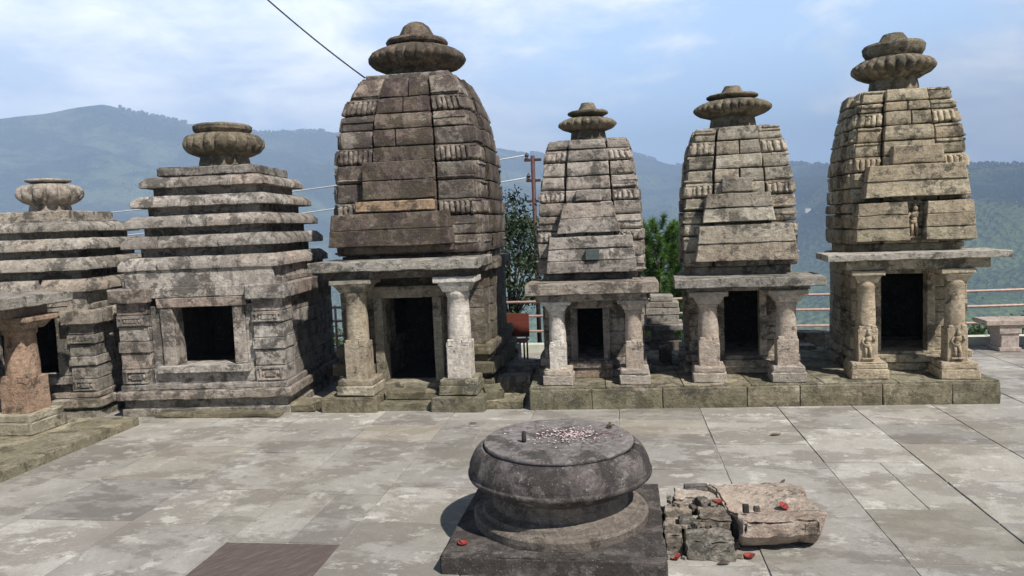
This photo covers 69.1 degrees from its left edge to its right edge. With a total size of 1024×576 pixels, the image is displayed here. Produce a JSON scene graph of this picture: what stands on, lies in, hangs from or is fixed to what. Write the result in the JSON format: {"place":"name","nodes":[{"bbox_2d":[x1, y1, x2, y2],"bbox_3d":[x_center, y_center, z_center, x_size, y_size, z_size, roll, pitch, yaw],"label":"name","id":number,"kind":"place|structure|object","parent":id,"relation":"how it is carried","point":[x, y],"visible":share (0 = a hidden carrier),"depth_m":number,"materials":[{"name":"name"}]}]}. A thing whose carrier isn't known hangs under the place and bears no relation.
{"place":"outdoors","nodes":[
{"label":"outdoors","id":0,"kind":"place"},
{"bbox_2d":[0,345,1023,575],"bbox_3d":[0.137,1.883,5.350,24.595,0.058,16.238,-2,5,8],"label":"paving","id":1,"kind":"structure","parent":0,"point":[52,523],"depth_m":6.64,"materials":[{"name":"stone"}]},
{"bbox_2d":[0,417,138,482],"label":"stone ledge","id":2,"kind":"object","parent":1,"relation":"on","point":[19,455],"visible":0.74,"depth_m":8.39,"materials":[{"name":"beige stone"}]},
{"bbox_2d":[0,290,72,435],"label":"pillared porch","id":3,"kind":"object","parent":2,"relation":"on","point":[28,408],"visible":1,"depth_m":8.74,"materials":[{"name":"stone"}]},
{"bbox_2d":[0,178,141,417],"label":"stone shrine","id":4,"kind":"object","parent":1,"relation":"on","point":[50,240],"visible":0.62,"depth_m":9.93,"materials":[{"name":"grey stone"}]},
{"bbox_2d":[155,410,283,417],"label":"loose block","id":5,"kind":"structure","parent":1,"relation":"on","point":[229,414],"depth_m":9.58,"materials":[{"name":"stone"}]},
{"bbox_2d":[106,122,341,416],"bbox_3d":[-4.022,-0.375,10.691,2.352,3.957,2.362,-2,5,3],"label":"stone shrine","id":6,"kind":"object","parent":1,"relation":"on","point":[221,299],"visible":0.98,"depth_m":9.76,"materials":[{"name":"grey stone"}]},
{"bbox_2d":[283,397,321,411],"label":"loose block","id":7,"kind":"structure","parent":1,"relation":"on","point":[308,404],"depth_m":9.70,"materials":[{"name":"stone"}]},
{"bbox_2d":[307,21,516,412],"bbox_3d":[-1.327,-1.168,10.688,2.368,5.316,2.996,-2,5,8],"label":"stone shrine","id":8,"kind":"object","parent":1,"relation":"on","point":[416,275],"visible":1,"depth_m":9.93,"materials":[{"name":"grey stone"}]},
{"bbox_2d":[267,0,365,77],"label":"cable","id":9,"kind":"object","parent":8,"relation":"attached to","point":[315,39],"visible":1,"depth_m":9.97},
{"bbox_2d":[483,383,504,399],"bbox_3d":[-0.252,1.405,9.703,0.268,0.251,0.434,-3,5,-8],"label":"loose block","id":10,"kind":"object","parent":1,"relation":"on","point":[494,391],"depth_m":9.50,"materials":[{"name":"stone"}]},
{"bbox_2d":[487,393,526,408],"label":"loose block","id":11,"kind":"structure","parent":1,"relation":"on","point":[513,400],"depth_m":9.42,"materials":[{"name":"stone"}]},
{"bbox_2d":[511,343,521,359],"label":"loose block","id":12,"kind":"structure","parent":1,"relation":"on","point":[517,354],"depth_m":11.58,"materials":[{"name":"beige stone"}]},
{"bbox_2d":[507,312,529,358],"bbox_3d":[-0.112,0.851,12.633,0.780,0.820,0.465,-2,5,8],"label":"chair","id":13,"kind":"object","parent":1,"relation":"on","point":[520,321],"visible":0.41,"depth_m":12.75,"materials":[{"name":"plastic"}]},
{"bbox_2d":[505,359,540,380],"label":"loose block","id":14,"kind":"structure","parent":1,"relation":"on","point":[521,365],"depth_m":10.86,"materials":[{"name":"stone"}]},
{"bbox_2d":[440,419,667,575],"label":"drum altar","id":15,"kind":"object","parent":1,"relation":"on","point":[590,506],"visible":0.99,"depth_m":5.05,"materials":[{"name":"stone"}]},
{"bbox_2d":[458,540,467,545],"bbox_3d":[-0.339,1.760,5.137,0.073,0.023,0.073,-2,5,1],"label":"clay lamp","id":16,"kind":"object","parent":15,"relation":"on","point":[462,542],"visible":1,"depth_m":5.15,"materials":[{"name":"red ceramic"}]},
{"bbox_2d":[522,431,525,442],"bbox_3d":[0.087,1.086,5.440,0.036,0.088,0.036,-2,5,8],"label":"incense stub","id":17,"kind":"object","parent":15,"relation":"on","point":[523,436],"visible":1,"depth_m":5.43,"materials":[{"name":"brown wood"}]},
{"bbox_2d":[504,425,610,447],"bbox_3d":[0.361,1.097,5.582,0.809,0.011,0.594,-4,5,-20],"label":"petal scatter","id":18,"kind":"object","parent":15,"relation":"on","point":[567,434],"visible":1,"depth_m":5.57,"materials":[{"name":"plant"}]},
{"bbox_2d":[560,429,621,440],"bbox_3d":[0.446,1.090,5.634,0.760,0.010,0.516,-2,5,8],"label":"petal scatter","id":19,"kind":"object","parent":15,"relation":"on","point":[586,431],"visible":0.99,"depth_m":5.56,"materials":[{"name":"white plant"}]},
{"bbox_2d":[644,294,682,349],"bbox_3d":[2.572,0.625,12.770,0.726,1.038,0.729,-2,5,8],"label":"miniature shrine","id":20,"kind":"object","parent":1,"relation":"on","point":[663,322],"visible":0.69,"depth_m":12.50,"materials":[{"name":"grey stone"}]},
{"bbox_2d":[663,519,682,556],"bbox_3d":[1.130,1.760,5.232,0.127,0.176,0.302,-2,5,8],"label":"broken block","id":21,"kind":"object","parent":1,"relation":"on","point":[672,529],"depth_m":5.10,"materials":[{"name":"stone"}]},
{"bbox_2d":[670,553,679,559],"bbox_3d":[1.107,1.829,5.063,0.073,0.024,0.072,-1,5,21],"label":"clay lamp","id":22,"kind":"object","parent":1,"relation":"on","point":[677,556],"visible":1,"depth_m":5.05,"materials":[{"name":"red ceramic"}]},
{"bbox_2d":[663,505,691,538],"bbox_3d":[1.234,1.728,5.505,0.211,0.170,0.314,-2,5,8],"label":"broken block","id":23,"kind":"object","parent":1,"relation":"on","point":[672,512],"depth_m":5.49,"materials":[{"name":"stone"}]},
{"bbox_2d":[334,334,1023,352],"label":"parapet","id":24,"kind":"structure","parent":1,"relation":"on","point":[978,340],"depth_m":12.45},
{"bbox_2d":[332,288,1023,346],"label":"railing","id":25,"kind":"object","parent":24,"relation":"on","point":[336,334],"visible":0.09,"depth_m":12.87,"materials":[{"name":"grey metal"}]},
{"bbox_2d":[661,495,743,559],"bbox_3d":[1.358,1.712,5.455,0.577,0.182,0.910,-2,5,8],"label":"rubble debris","id":26,"kind":"object","parent":1,"relation":"on","point":[671,501],"visible":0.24,"depth_m":5.26,"materials":[{"name":"stone"}]},
{"bbox_2d":[678,515,692,527],"bbox_3d":[1.234,1.661,5.292,0.106,0.076,0.085,-2,5,8],"label":"stone chip","id":27,"kind":"object","parent":26,"relation":"on","point":[685,519],"visible":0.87,"depth_m":5.26,"materials":[{"name":"grey stone"}]},
{"bbox_2d":[689,503,697,511],"bbox_3d":[1.366,1.651,5.588,0.058,0.049,0.070,-4,5,-14],"label":"stone chip","id":28,"kind":"object","parent":26,"relation":"on","point":[693,507],"visible":0.88,"depth_m":5.56,"materials":[{"name":"grey stone"}]},
{"bbox_2d":[690,519,700,528],"bbox_3d":[1.296,1.675,5.271,0.067,0.060,0.084,1,6,39],"label":"stone chip","id":29,"kind":"object","parent":26,"relation":"on","point":[695,524],"visible":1,"depth_m":5.25,"materials":[{"name":"grey stone"}]},
{"bbox_2d":[673,487,720,514],"bbox_3d":[1.440,1.654,5.747,0.387,0.166,0.261,-2,5,8],"label":"broken block","id":30,"kind":"object","parent":26,"relation":"on","point":[686,497],"depth_m":5.67,"materials":[{"name":"stone"}]},
{"bbox_2d":[683,483,707,490],"bbox_3d":[1.442,1.563,5.836,0.184,0.042,0.086,-2,5,8],"label":"stone shard","id":31,"kind":"object","parent":30,"relation":"on","point":[697,486],"visible":1,"depth_m":5.81,"materials":[{"name":"grey stone"}]},
{"bbox_2d":[695,496,710,507],"bbox_3d":[1.432,1.613,5.577,0.089,0.080,0.101,-4,5,-16],"label":"stone chip","id":32,"kind":"object","parent":26,"relation":"on","point":[702,501],"visible":0.88,"depth_m":5.54,"materials":[{"name":"grey stone"}]},
{"bbox_2d":[684,527,736,561],"bbox_3d":[1.356,1.762,5.119,0.344,0.157,0.241,-2,5,8],"label":"broken block","id":33,"kind":"object","parent":1,"relation":"on","point":[710,544],"depth_m":5.02,"materials":[{"name":"stone"}]},
{"bbox_2d":[717,561,730,563],"bbox_3d":[1.411,1.827,4.948,0.100,0.010,0.034,-3,5,-3],"label":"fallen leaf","id":34,"kind":"object","parent":1,"relation":"on","point":[724,562],"visible":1,"depth_m":4.94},
{"bbox_2d":[734,538,740,548],"bbox_3d":[1.551,1.784,5.209,0.087,0.060,0.074,-2,5,8],"label":"stone chip","id":35,"kind":"object","parent":1,"relation":"on","point":[736,541],"visible":0.46,"depth_m":5.17,"materials":[{"name":"grey stone"}]},
{"bbox_2d":[744,552,755,557],"bbox_3d":[1.604,1.811,5.032,0.073,0.023,0.074,1,6,31],"label":"clay lamp","id":36,"kind":"object","parent":1,"relation":"on","point":[749,555],"visible":1,"depth_m":5.04,"materials":[{"name":"red ceramic"}]},
{"bbox_2d":[529,347,1000,410],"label":"stone platform","id":37,"kind":"structure","parent":1,"relation":"on","point":[829,382],"depth_m":9.05,"materials":[{"name":"grey stone"}]},
{"bbox_2d":[524,102,658,385],"bbox_3d":[1.093,-0.671,10.134,1.651,3.729,2.120,-2,5,8],"label":"stone shrine","id":38,"kind":"object","parent":37,"relation":"on","point":[592,288],"visible":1,"depth_m":9.69,"materials":[{"name":"stone"}]},
{"bbox_2d":[673,85,826,382],"bbox_3d":[3.028,-0.796,9.961,1.765,3.851,2.198,-1,5,11],"label":"stone shrine","id":39,"kind":"object","parent":37,"relation":"on","point":[740,283],"visible":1,"depth_m":9.52,"materials":[{"name":"grey stone"}]},
{"bbox_2d":[816,32,1012,379],"bbox_3d":[4.995,-1.146,9.794,2.010,4.414,2.217,-1,5,12],"label":"stone shrine","id":40,"kind":"object","parent":37,"relation":"on","point":[899,257],"visible":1,"depth_m":9.34,"materials":[{"name":"grey stone"}]},
{"bbox_2d":[707,482,826,545],"bbox_3d":[1.843,1.667,5.444,0.770,0.253,0.839,-2,5,8],"label":"boulder","id":41,"kind":"object","parent":1,"relation":"on","point":[772,522],"visible":0.88,"depth_m":5.24,"materials":[{"name":"stone"}]},
{"bbox_2d":[742,504,748,512],"bbox_3d":[1.642,1.548,5.227,0.044,0.064,0.038,-2,5,8],"label":"charred lump","id":42,"kind":"object","parent":41,"relation":"on","point":[745,508],"visible":1,"depth_m":5.21,"materials":[{"name":"brown wood"}]},
{"bbox_2d":[753,506,759,511],"bbox_3d":[1.733,1.564,5.269,0.046,0.038,0.038,-2,5,8],"label":"charred lump","id":43,"kind":"object","parent":41,"relation":"on","point":[756,508],"visible":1,"depth_m":5.25,"materials":[{"name":"stone"}]},
{"bbox_2d":[779,502,788,508],"bbox_3d":[1.938,1.553,5.306,0.074,0.023,0.084,36,27,32],"label":"clay lamp","id":44,"kind":"object","parent":41,"relation":"on","point":[783,505],"visible":1,"depth_m":5.31,"materials":[{"name":"red ceramic"}]},
{"bbox_2d":[973,316,1023,351],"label":"stone bench","id":45,"kind":"object","parent":1,"relation":"on","point":[1005,331],"visible":1,"depth_m":11.79,"materials":[{"name":"grey stone"}]},
{"bbox_2d":[0,105,1023,344],"bbox_3d":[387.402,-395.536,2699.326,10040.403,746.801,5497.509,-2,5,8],"label":"hills","id":46,"kind":"structure","parent":0,"point":[89,150],"depth_m":2182.89,"materials":[{"name":"foliage"},{"name":"green plant"}]},
{"bbox_2d":[333,325,343,345],"bbox_3d":[-4.629,1.330,16.171,2.285,1.653,1.844,-2,5,8],"label":"leafy shrub","id":47,"kind":"object","parent":46,"relation":"on","point":[340,339],"visible":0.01,"depth_m":16.23,"materials":[{"name":"green plant"}]},
{"bbox_2d":[501,184,542,312],"bbox_3d":[-0.033,-0.074,15.640,2.865,4.165,2.412,-2,5,8],"label":"leafy shrub","id":48,"kind":"object","parent":46,"relation":"on","point":[521,227],"visible":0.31,"depth_m":15.29,"materials":[{"name":"green plant"}]},
{"bbox_2d":[524,152,541,342],"bbox_3d":[0.587,-0.488,17.623,0.400,5.400,0.109,-2,5,8],"label":"utility pole","id":49,"kind":"object","parent":46,"relation":"on","point":[533,180],"visible":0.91,"depth_m":17.45,"materials":[{"name":"paint"}]},
{"bbox_2d":[112,155,523,212],"bbox_3d":[-9.472,-2.331,18.919,19.872,1.030,0.027,-2,5,8],"label":"cable","id":50,"kind":"object","parent":49,"relation":"attached to","point":[305,189],"visible":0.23,"depth_m":18.24,"materials":[{"name":"grey metal"}]},
{"bbox_2d":[128,177,526,235],"bbox_3d":[-9.431,-1.691,18.970,19.902,1.277,0.027,-2,5,8],"label":"cable","id":51,"kind":"object","parent":49,"relation":"attached to","point":[333,208],"visible":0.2,"depth_m":18.24,"materials":[{"name":"grey metal"}]},
{"bbox_2d":[118,104,1023,326],"bbox_3d":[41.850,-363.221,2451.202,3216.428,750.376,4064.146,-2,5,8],"label":"forest","id":52,"kind":"object","parent":46,"relation":"on","point":[991,164],"visible":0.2,"depth_m":2839.46,"materials":[{"name":"green plant"}]},
{"bbox_2d":[641,210,683,338],"bbox_3d":[3.137,0.256,15.237,2.093,3.711,2.048,-6,6,-36],"label":"young pine","id":53,"kind":"object","parent":46,"relation":"on","point":[658,257],"visible":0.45,"depth_m":14.88,"materials":[{"name":"green plant"}]},
{"bbox_2d":[644,220,683,338],"bbox_3d":[3.673,0.336,15.496,1.862,3.663,1.802,-6,6,-34],"label":"young pine","id":54,"kind":"object","parent":46,"relation":"on","point":[677,333],"visible":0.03,"depth_m":15.25,"materials":[{"name":"green plant"}]},
{"bbox_2d":[966,310,1023,334],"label":"leafy shrub","id":55,"kind":"object","parent":46,"relation":"on","point":[980,331],"visible":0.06,"depth_m":14.58,"materials":[{"name":"green plant"}]},
{"bbox_2d":[0,0,1023,164],"label":"sky","id":56,"kind":"structure","parent":0,"point":[530,64],"materials":[{"name":"blue"}]},
{"bbox_2d":[497,372,531,393],"bbox_3d":[0.046,1.330,10.391,0.486,0.258,0.370,-2,5,8],"label":"loose block","id":57,"kind":"object","parent":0,"point":[519,382],"depth_m":10.23,"materials":[{"name":"grey stone"}]},
{"bbox_2d":[658,344,671,361],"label":"loose block","id":58,"kind":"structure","parent":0,"point":[665,352],"depth_m":10.62,"materials":[{"name":"grey stone"}]},
{"bbox_2d":[697,506,731,530],"bbox_3d":[1.466,1.714,5.399,0.234,0.215,0.306,-2,5,8],"label":"broken block","id":59,"kind":"object","parent":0,"point":[717,516],"depth_m":5.32,"materials":[{"name":"stone"}]},
{"bbox_2d":[711,499,722,503],"bbox_3d":[1.520,1.578,5.499,0.074,0.023,0.073,-5,5,-28],"label":"clay lamp","id":60,"kind":"object","parent":59,"relation":"on","point":[717,501],"visible":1,"depth_m":5.50,"materials":[{"name":"red ceramic"}]},
{"bbox_2d":[799,342,815,348],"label":"loose block","id":61,"kind":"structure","parent":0,"point":[805,345],"depth_m":11.23,"materials":[{"name":"grey stone"}]},
{"bbox_2d":[797,329,829,346],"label":"loose block","id":62,"kind":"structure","parent":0,"point":[816,337],"depth_m":11.86,"materials":[{"name":"stone"}]}
]}

